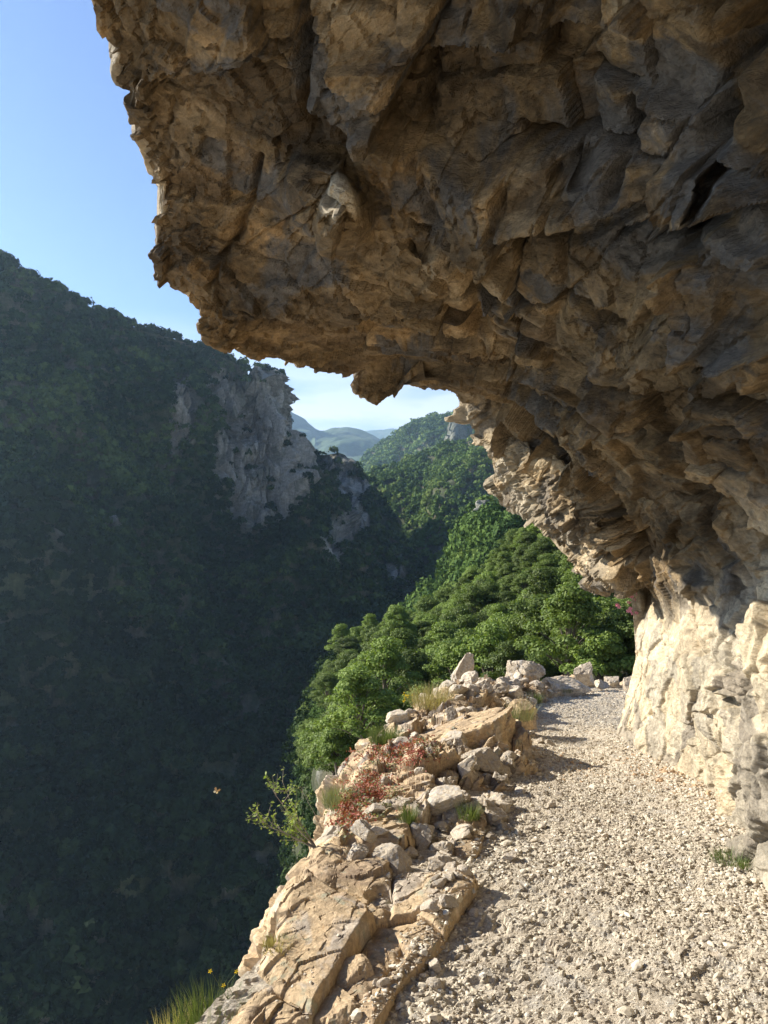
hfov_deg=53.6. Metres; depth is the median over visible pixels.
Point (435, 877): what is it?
stone
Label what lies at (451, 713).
stone
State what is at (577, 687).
boulder
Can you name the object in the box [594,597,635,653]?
broadleaf tree
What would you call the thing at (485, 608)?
broadleaf tree
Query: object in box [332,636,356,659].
broadleaf tree
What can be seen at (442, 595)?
broadleaf tree
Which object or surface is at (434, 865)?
stone
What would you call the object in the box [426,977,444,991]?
stone
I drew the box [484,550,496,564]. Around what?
broadleaf tree
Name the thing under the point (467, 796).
stone
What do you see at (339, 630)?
broadleaf tree
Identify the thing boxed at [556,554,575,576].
broadleaf tree
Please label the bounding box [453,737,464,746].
stone
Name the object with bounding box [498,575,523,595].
broadleaf tree
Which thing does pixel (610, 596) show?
broadleaf tree
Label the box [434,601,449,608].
broadleaf tree
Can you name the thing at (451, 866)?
stone
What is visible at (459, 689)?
stone
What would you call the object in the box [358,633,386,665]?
broadleaf tree
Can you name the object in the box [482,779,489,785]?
stone
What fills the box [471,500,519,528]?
hill
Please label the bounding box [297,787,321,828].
twig
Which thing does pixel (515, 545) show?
broadleaf tree
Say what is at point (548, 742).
stone
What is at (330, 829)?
stone
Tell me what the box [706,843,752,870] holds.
grass tuft
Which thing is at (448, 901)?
stone
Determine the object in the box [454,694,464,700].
stone
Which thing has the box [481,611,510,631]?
broadleaf tree
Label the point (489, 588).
broadleaf tree
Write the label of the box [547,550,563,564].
broadleaf tree
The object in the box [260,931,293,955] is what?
grass tuft
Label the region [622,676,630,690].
boulder
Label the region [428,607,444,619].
broadleaf tree
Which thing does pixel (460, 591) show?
broadleaf tree
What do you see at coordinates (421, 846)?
stone
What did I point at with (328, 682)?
broadleaf tree
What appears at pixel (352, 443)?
mountain
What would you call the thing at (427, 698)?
grass tuft
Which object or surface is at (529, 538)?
broadleaf tree
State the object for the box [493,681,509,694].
stone
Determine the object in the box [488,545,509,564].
broadleaf tree
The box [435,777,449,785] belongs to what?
stone
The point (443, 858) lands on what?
stone
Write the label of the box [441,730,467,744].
stone
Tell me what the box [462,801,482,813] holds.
stone
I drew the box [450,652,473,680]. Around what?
boulder
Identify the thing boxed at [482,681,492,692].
stone
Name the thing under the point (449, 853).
stone
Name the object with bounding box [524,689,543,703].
grass tuft
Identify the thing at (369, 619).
broadleaf tree
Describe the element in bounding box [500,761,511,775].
stone
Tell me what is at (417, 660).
broadleaf tree
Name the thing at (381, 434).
mountain
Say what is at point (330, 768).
broadleaf tree
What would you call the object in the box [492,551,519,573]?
broadleaf tree
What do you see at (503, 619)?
broadleaf tree
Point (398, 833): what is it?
flat rock
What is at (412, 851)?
stone
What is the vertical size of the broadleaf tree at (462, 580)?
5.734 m
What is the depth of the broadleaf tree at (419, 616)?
101.51 m
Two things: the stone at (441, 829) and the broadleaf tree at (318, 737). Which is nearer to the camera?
the stone at (441, 829)
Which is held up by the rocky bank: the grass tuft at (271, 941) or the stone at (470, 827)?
the stone at (470, 827)
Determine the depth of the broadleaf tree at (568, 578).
53.77 m
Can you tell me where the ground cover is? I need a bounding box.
[323,729,447,837]
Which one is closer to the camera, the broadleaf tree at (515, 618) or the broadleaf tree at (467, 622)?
the broadleaf tree at (515, 618)
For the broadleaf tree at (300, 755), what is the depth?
68.91 m
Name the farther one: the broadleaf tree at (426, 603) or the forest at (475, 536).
the forest at (475, 536)
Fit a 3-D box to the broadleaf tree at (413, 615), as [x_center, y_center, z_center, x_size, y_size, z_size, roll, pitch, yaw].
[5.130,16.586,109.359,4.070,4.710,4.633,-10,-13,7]
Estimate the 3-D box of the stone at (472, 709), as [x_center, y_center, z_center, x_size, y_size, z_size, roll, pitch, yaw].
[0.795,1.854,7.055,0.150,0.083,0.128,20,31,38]
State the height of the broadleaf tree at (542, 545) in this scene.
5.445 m
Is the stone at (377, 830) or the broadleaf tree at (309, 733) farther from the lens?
the broadleaf tree at (309, 733)
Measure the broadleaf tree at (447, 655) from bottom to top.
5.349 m
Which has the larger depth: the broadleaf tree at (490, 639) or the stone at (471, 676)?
the broadleaf tree at (490, 639)
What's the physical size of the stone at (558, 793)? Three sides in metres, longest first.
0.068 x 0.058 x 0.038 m
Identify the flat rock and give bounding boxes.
[238,845,478,1023]
[329,774,438,853]
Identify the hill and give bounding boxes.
[369,422,473,464]
[374,441,494,568]
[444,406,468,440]
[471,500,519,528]
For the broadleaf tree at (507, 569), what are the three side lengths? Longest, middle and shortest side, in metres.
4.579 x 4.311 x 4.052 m
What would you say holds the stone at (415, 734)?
on the rocky bank
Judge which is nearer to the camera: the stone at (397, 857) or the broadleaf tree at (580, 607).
the stone at (397, 857)
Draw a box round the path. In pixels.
[195,688,767,1023]
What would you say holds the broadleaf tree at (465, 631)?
on the hillside
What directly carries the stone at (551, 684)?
on the rocky bank
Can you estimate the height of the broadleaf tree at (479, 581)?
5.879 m
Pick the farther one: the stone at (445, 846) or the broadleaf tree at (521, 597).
the broadleaf tree at (521, 597)
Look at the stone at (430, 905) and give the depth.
3.08 m
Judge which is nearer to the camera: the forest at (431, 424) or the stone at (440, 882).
the stone at (440, 882)
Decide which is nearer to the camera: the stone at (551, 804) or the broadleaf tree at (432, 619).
the stone at (551, 804)
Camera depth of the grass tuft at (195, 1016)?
2.51 m
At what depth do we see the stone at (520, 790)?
5.07 m
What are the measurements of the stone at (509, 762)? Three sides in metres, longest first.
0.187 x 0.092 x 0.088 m
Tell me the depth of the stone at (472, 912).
3.18 m
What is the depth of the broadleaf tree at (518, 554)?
104.92 m
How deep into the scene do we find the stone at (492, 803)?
4.52 m
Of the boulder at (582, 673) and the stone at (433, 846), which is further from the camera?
the boulder at (582, 673)
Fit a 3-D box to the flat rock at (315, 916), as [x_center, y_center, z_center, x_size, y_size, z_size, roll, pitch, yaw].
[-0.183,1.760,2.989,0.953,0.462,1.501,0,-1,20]
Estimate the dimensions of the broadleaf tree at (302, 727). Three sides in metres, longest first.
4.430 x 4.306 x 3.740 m
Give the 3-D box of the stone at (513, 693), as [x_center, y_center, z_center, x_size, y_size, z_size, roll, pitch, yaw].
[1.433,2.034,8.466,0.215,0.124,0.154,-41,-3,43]
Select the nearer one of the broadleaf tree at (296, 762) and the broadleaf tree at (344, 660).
the broadleaf tree at (296, 762)
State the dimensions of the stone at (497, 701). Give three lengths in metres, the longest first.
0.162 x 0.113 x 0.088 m
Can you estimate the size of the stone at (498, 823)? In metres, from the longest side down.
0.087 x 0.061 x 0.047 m
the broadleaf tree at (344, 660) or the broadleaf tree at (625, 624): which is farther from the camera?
the broadleaf tree at (344, 660)
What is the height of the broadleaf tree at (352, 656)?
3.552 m
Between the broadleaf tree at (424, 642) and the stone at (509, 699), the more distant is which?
the broadleaf tree at (424, 642)
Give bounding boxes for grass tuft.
[151,996,207,1023]
[153,973,253,1023]
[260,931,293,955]
[318,784,362,810]
[365,723,406,747]
[387,796,422,824]
[401,680,456,710]
[456,795,485,821]
[503,696,542,721]
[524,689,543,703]
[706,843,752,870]
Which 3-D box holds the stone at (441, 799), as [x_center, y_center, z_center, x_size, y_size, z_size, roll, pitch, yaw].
[0.348,1.653,4.377,0.250,0.105,0.152,-12,20,-1]
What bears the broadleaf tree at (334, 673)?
on the hillside
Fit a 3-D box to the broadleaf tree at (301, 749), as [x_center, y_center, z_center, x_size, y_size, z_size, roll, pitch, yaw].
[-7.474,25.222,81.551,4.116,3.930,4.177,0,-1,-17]
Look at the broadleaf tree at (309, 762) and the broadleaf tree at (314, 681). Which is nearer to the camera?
the broadleaf tree at (309, 762)
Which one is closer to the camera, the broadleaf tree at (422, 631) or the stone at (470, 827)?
the stone at (470, 827)
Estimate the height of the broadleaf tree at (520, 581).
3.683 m
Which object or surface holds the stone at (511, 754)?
on the rocky bank
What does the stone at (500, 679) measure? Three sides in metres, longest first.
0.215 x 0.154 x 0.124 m
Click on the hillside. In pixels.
(317, 778)
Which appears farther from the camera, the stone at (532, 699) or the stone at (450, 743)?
the stone at (532, 699)
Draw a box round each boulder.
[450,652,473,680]
[505,660,545,679]
[541,676,591,695]
[573,662,594,685]
[594,679,608,689]
[604,676,619,686]
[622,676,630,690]
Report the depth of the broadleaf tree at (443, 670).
52.82 m
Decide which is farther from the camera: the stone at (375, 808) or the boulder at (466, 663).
the boulder at (466, 663)
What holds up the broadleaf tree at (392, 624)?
on the hillside
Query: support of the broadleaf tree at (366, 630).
on the hillside
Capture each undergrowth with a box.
[275,526,538,890]
[296,530,614,769]
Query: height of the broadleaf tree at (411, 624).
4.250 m
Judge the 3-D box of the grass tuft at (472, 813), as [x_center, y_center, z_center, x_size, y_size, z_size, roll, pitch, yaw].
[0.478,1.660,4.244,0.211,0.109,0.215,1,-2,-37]
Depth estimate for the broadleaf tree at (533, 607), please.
49.23 m
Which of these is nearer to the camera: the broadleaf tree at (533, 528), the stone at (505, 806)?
the stone at (505, 806)
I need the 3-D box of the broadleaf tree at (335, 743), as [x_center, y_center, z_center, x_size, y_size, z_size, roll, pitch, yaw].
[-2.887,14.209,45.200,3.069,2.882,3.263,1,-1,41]
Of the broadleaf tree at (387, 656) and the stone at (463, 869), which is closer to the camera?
the stone at (463, 869)
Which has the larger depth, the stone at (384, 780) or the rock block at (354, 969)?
the stone at (384, 780)
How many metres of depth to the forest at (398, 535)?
624.67 m
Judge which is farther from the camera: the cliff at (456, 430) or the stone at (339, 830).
the cliff at (456, 430)
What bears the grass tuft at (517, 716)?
on the path
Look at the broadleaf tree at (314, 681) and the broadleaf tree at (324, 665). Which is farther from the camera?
the broadleaf tree at (324, 665)
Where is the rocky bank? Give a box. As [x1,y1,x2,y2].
[228,674,622,1023]
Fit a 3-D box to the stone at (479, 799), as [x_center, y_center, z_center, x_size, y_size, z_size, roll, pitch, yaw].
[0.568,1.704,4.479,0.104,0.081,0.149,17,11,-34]
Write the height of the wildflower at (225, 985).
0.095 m
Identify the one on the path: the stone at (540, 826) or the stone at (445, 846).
the stone at (540, 826)
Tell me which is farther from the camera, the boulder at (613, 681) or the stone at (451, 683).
the boulder at (613, 681)
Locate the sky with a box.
[0,0,458,430]
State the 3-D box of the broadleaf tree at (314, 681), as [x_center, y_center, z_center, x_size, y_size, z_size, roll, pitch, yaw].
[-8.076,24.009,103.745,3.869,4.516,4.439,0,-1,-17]
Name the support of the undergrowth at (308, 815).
on the hillside
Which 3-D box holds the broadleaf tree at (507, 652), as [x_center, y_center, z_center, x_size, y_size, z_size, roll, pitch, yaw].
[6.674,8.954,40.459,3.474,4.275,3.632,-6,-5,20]
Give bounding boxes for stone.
[322,825,335,836]
[333,825,347,836]
[346,842,368,860]
[351,819,377,842]
[362,803,385,813]
[370,826,388,834]
[372,843,411,874]
[372,978,377,987]
[376,977,389,987]
[381,776,392,784]
[385,709,410,722]
[392,736,411,745]
[404,846,417,856]
[406,708,416,713]
[408,732,418,738]
[409,822,434,847]
[414,767,424,774]
[416,842,427,849]
[420,899,438,912]
[426,746,433,753]
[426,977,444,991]
[427,785,466,815]
[427,859,445,871]
[428,854,453,862]
[428,958,441,972]
[429,842,438,850]
[430,874,440,880]
[432,877,446,886]
[434,821,447,828]
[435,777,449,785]
[437,841,451,852]
[438,827,447,832]
[439,680,456,688]
[439,894,458,907]
[440,840,453,856]
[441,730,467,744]
[442,861,462,871]
[442,874,452,881]
[445,707,457,720]
[446,740,453,746]
[446,871,454,879]
[448,776,456,780]
[449,684,468,695]
[450,827,470,840]
[452,824,473,832]
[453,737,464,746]
[453,871,462,878]
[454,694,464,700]
[456,706,465,712]
[457,755,476,778]
[457,864,470,875]
[459,945,468,949]
[460,671,477,683]
[462,790,470,801]
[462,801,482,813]
[465,683,480,693]
[465,747,502,774]
[466,706,476,711]
[468,907,478,917]
[470,796,487,808]
[474,764,479,770]
[477,680,485,688]
[481,793,490,797]
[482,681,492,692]
[482,773,492,781]
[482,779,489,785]
[484,806,508,825]
[485,797,510,812]
[486,800,495,806]
[487,690,495,696]
[490,791,511,803]
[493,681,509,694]
[493,698,501,706]
[493,771,504,781]
[493,819,502,827]
[496,678,510,689]
[497,822,506,831]
[499,836,508,840]
[500,751,517,760]
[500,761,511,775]
[500,775,508,782]
[501,850,516,860]
[502,697,512,701]
[502,755,515,769]
[504,687,522,698]
[509,678,519,683]
[513,672,522,677]
[514,786,524,794]
[518,678,528,683]
[524,825,534,831]
[527,697,536,703]
[529,680,544,688]
[535,758,543,761]
[538,824,545,828]
[545,740,554,745]
[547,680,554,687]
[547,802,555,807]
[555,791,563,796]
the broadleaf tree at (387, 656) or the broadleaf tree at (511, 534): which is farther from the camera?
the broadleaf tree at (511, 534)
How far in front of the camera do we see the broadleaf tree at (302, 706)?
106.48 m
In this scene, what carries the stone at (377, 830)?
on the flat rock at (398, 833)
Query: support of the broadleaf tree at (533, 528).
on the hillside
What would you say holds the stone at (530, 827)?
on the path
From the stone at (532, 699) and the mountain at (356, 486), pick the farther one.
the mountain at (356, 486)
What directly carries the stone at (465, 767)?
on the rocky bank
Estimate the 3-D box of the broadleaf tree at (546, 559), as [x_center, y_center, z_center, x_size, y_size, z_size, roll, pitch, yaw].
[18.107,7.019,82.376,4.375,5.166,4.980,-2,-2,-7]
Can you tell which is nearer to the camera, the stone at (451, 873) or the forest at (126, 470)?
the stone at (451, 873)
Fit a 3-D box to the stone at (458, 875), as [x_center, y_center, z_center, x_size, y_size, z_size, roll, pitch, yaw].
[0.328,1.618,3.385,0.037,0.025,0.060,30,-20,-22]
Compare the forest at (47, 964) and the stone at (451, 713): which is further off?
the forest at (47, 964)
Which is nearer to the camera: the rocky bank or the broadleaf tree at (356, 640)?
the rocky bank
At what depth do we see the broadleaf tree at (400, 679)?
48.47 m
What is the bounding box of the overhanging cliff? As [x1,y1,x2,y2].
[91,0,767,890]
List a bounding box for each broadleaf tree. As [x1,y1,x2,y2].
[292,718,316,736]
[293,729,311,760]
[294,702,310,718]
[294,758,309,770]
[296,718,323,767]
[298,729,323,759]
[303,729,326,766]
[307,730,323,754]
[308,672,338,708]
[308,727,338,774]
[309,671,326,690]
[309,727,355,774]
[312,665,402,738]
[317,672,339,696]
[320,689,338,718]
[320,704,370,743]
[322,659,335,668]
[322,663,337,673]
[323,685,350,722]
[324,623,351,650]
[330,649,357,675]
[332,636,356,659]
[337,637,362,658]
[342,657,358,670]
[344,626,363,643]
[347,653,358,665]
[350,635,422,725]
[357,623,375,640]
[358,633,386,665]
[359,613,378,628]
[361,626,380,650]
[374,604,419,637]
[375,619,402,647]
[379,627,419,665]
[380,647,436,687]
[386,676,417,705]
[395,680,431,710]
[401,621,418,632]
[409,611,421,621]
[411,612,426,622]
[413,594,439,614]
[414,620,430,631]
[415,637,434,649]
[416,621,460,654]
[418,614,440,626]
[418,626,432,636]
[420,646,440,673]
[422,638,483,688]
[425,630,436,643]
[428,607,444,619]
[429,648,451,679]
[432,587,452,603]
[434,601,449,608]
[439,604,474,630]
[442,599,473,620]
[444,583,469,604]
[447,621,512,679]
[450,577,468,594]
[450,614,480,632]
[452,627,482,647]
[454,585,488,614]
[461,565,479,579]
[461,568,478,583]
[465,578,489,612]
[467,580,500,613]
[471,612,488,626]
[472,565,495,582]
[473,570,503,589]
[479,640,541,680]
[480,604,496,613]
[481,603,512,624]
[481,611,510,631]
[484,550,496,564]
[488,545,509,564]
[489,590,516,610]
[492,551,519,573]
[493,592,553,658]
[496,563,518,589]
[497,528,517,555]
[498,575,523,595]
[498,615,520,638]
[502,652,558,678]
[508,593,549,638]
[509,550,539,577]
[510,533,522,547]
[510,573,531,595]
[510,589,527,615]
[511,544,529,566]
[512,580,603,675]
[513,527,537,542]
[515,531,536,547]
[515,565,563,614]
[526,523,541,538]
[528,537,556,555]
[530,553,561,570]
[544,581,600,635]
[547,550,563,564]
[547,624,580,666]
[553,569,593,594]
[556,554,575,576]
[558,630,635,680]
[560,596,617,644]
[575,608,635,670]
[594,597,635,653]
[595,593,614,599]
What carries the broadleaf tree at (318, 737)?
on the hillside
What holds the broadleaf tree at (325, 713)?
on the hillside
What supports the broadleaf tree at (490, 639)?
on the hillside
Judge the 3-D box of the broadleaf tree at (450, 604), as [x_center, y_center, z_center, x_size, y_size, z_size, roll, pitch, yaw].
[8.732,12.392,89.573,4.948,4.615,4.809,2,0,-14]
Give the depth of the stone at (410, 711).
7.28 m
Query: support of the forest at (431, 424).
on the hill at (419, 448)
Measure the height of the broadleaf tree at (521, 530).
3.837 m
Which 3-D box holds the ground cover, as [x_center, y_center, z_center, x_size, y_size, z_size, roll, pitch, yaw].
[0.016,1.792,5.038,0.862,0.441,2.547,0,-1,0]
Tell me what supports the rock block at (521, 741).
on the path
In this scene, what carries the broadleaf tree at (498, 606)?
on the hillside
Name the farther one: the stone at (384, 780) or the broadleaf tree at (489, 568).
the broadleaf tree at (489, 568)
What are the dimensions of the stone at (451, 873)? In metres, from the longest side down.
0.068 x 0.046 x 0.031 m
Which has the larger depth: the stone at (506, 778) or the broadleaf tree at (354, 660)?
the broadleaf tree at (354, 660)
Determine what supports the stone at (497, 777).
on the rocky bank
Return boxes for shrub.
[246,766,316,847]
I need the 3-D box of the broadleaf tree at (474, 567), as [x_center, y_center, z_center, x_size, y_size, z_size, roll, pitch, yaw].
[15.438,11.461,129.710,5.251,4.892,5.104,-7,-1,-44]
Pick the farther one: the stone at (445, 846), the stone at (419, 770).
the stone at (419, 770)
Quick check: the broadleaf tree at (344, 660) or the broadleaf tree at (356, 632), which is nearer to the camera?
the broadleaf tree at (344, 660)
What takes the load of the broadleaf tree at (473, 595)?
on the hillside
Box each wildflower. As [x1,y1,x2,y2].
[208,969,238,998]
[615,596,638,614]
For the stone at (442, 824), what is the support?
on the rocky bank
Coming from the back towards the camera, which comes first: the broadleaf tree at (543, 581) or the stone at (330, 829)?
the broadleaf tree at (543, 581)
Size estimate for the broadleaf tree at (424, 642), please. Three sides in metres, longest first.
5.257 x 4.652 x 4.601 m
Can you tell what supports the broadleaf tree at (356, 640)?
on the hillside
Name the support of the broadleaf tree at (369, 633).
on the hillside
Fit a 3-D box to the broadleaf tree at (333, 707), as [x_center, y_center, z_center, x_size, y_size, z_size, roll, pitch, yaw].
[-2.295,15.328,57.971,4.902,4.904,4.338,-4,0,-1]
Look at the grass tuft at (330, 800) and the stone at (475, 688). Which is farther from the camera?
the stone at (475, 688)
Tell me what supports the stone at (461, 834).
on the rocky bank
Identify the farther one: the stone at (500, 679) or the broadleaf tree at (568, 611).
the broadleaf tree at (568, 611)
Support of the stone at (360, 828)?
on the flat rock at (398, 833)
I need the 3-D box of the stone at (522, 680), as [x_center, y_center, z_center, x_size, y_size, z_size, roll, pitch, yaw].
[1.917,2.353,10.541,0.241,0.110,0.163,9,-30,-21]
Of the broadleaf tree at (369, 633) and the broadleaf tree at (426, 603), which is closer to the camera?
the broadleaf tree at (369, 633)
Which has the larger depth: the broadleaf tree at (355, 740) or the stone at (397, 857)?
the broadleaf tree at (355, 740)
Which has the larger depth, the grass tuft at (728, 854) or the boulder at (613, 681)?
the boulder at (613, 681)
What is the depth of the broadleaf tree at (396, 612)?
89.93 m
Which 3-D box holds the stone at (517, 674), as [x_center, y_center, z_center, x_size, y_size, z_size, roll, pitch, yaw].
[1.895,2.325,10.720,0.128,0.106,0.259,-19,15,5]
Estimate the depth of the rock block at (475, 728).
6.17 m
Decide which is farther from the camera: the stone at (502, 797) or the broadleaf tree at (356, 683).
the broadleaf tree at (356, 683)
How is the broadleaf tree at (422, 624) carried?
on the hillside
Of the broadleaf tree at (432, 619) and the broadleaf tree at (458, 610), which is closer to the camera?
the broadleaf tree at (458, 610)
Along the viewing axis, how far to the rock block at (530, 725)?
7.38 m
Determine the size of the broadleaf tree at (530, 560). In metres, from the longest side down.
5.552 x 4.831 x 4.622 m
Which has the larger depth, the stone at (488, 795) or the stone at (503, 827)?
the stone at (488, 795)
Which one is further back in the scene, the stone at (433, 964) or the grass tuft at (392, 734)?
the grass tuft at (392, 734)
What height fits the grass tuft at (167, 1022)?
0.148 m
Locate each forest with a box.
[0,249,393,736]
[0,477,300,1023]
[314,445,428,604]
[358,411,474,471]
[365,433,498,578]
[398,495,529,611]
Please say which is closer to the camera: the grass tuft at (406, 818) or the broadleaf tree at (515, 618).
the grass tuft at (406, 818)
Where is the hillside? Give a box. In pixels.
[290,562,631,869]
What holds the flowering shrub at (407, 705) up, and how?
on the hillside
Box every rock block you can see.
[313,985,359,1023]
[335,954,373,989]
[419,706,515,750]
[508,698,536,730]
[512,719,531,759]
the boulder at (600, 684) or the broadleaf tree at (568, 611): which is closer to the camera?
the boulder at (600, 684)
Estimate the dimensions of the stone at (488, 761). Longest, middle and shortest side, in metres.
0.298 x 0.255 x 0.165 m
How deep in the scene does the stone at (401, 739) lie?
5.53 m
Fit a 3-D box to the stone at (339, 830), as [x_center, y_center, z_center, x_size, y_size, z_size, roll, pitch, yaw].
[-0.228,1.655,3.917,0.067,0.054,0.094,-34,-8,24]
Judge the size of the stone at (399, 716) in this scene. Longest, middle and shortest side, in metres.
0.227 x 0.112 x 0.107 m
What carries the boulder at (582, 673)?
on the path
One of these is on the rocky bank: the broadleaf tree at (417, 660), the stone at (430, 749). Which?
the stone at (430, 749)
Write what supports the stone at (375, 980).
on the rocky bank
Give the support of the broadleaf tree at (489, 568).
on the hillside
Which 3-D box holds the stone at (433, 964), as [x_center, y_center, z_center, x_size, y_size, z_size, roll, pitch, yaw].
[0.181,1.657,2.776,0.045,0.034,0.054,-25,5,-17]
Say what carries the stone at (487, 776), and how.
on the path
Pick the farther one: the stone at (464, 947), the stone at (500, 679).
the stone at (500, 679)
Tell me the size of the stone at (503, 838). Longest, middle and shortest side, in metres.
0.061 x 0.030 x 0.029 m
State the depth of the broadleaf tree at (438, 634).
61.94 m
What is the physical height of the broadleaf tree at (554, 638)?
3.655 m
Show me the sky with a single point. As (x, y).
(78, 196)
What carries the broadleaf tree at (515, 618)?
on the hillside
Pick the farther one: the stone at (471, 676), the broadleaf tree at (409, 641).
the broadleaf tree at (409, 641)
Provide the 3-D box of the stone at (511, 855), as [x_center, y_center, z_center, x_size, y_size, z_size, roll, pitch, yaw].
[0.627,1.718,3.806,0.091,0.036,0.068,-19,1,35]
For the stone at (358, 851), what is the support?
on the rocky bank
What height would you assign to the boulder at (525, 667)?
0.422 m
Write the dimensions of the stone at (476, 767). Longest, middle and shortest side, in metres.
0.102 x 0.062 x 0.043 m
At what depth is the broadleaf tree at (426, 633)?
72.61 m
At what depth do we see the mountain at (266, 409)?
415.99 m
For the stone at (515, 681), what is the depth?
10.15 m
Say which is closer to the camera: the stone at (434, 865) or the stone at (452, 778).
the stone at (434, 865)
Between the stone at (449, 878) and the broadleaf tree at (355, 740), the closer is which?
the stone at (449, 878)
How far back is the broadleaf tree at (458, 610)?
73.62 m
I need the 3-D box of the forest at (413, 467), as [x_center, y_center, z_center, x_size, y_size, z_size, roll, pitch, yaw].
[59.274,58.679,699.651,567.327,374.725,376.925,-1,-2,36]
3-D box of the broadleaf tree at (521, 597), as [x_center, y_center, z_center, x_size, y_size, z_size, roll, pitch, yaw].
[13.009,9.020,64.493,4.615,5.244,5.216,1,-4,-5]
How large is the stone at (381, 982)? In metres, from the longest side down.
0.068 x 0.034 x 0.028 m
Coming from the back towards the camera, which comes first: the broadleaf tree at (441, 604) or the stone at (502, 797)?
the broadleaf tree at (441, 604)
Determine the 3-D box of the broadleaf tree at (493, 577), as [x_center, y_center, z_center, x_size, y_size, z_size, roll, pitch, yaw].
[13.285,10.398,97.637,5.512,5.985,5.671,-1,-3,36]
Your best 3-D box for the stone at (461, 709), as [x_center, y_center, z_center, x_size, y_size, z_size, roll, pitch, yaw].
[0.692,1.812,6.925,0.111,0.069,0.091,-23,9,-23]
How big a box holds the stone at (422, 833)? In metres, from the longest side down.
0.193 x 0.159 x 0.120 m
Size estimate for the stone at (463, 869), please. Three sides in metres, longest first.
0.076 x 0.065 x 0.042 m
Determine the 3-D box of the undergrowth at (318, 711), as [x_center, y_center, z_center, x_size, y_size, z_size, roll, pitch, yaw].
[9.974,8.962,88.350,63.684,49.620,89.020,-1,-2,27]
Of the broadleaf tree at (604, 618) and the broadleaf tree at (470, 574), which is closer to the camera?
the broadleaf tree at (604, 618)
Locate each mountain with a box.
[0,259,384,1023]
[291,412,379,460]
[316,453,419,600]
[366,428,397,440]
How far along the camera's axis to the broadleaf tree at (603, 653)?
35.60 m
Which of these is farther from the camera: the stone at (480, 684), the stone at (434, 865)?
the stone at (480, 684)
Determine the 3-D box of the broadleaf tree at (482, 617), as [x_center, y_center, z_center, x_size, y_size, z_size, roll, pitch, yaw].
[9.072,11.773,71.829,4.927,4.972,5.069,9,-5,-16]
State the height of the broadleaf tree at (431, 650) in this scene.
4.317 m
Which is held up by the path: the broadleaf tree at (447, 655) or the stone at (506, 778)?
the stone at (506, 778)
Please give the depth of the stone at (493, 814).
4.39 m
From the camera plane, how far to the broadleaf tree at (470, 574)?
125.27 m
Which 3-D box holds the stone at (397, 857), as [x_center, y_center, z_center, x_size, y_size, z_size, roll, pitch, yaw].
[0.030,1.648,3.598,0.180,0.116,0.210,-12,33,-36]
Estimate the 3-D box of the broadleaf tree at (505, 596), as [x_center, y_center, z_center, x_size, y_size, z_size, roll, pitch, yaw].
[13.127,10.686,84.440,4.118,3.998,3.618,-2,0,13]
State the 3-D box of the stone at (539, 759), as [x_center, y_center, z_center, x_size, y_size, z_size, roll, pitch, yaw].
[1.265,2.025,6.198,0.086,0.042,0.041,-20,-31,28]
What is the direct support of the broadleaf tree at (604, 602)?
on the hillside
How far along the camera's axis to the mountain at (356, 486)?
658.14 m
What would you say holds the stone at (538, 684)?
on the rocky bank
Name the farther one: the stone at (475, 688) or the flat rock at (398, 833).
the stone at (475, 688)
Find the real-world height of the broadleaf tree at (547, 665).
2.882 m
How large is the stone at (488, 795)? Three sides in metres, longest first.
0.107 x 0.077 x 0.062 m
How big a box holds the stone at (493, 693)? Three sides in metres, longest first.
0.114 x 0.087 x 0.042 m

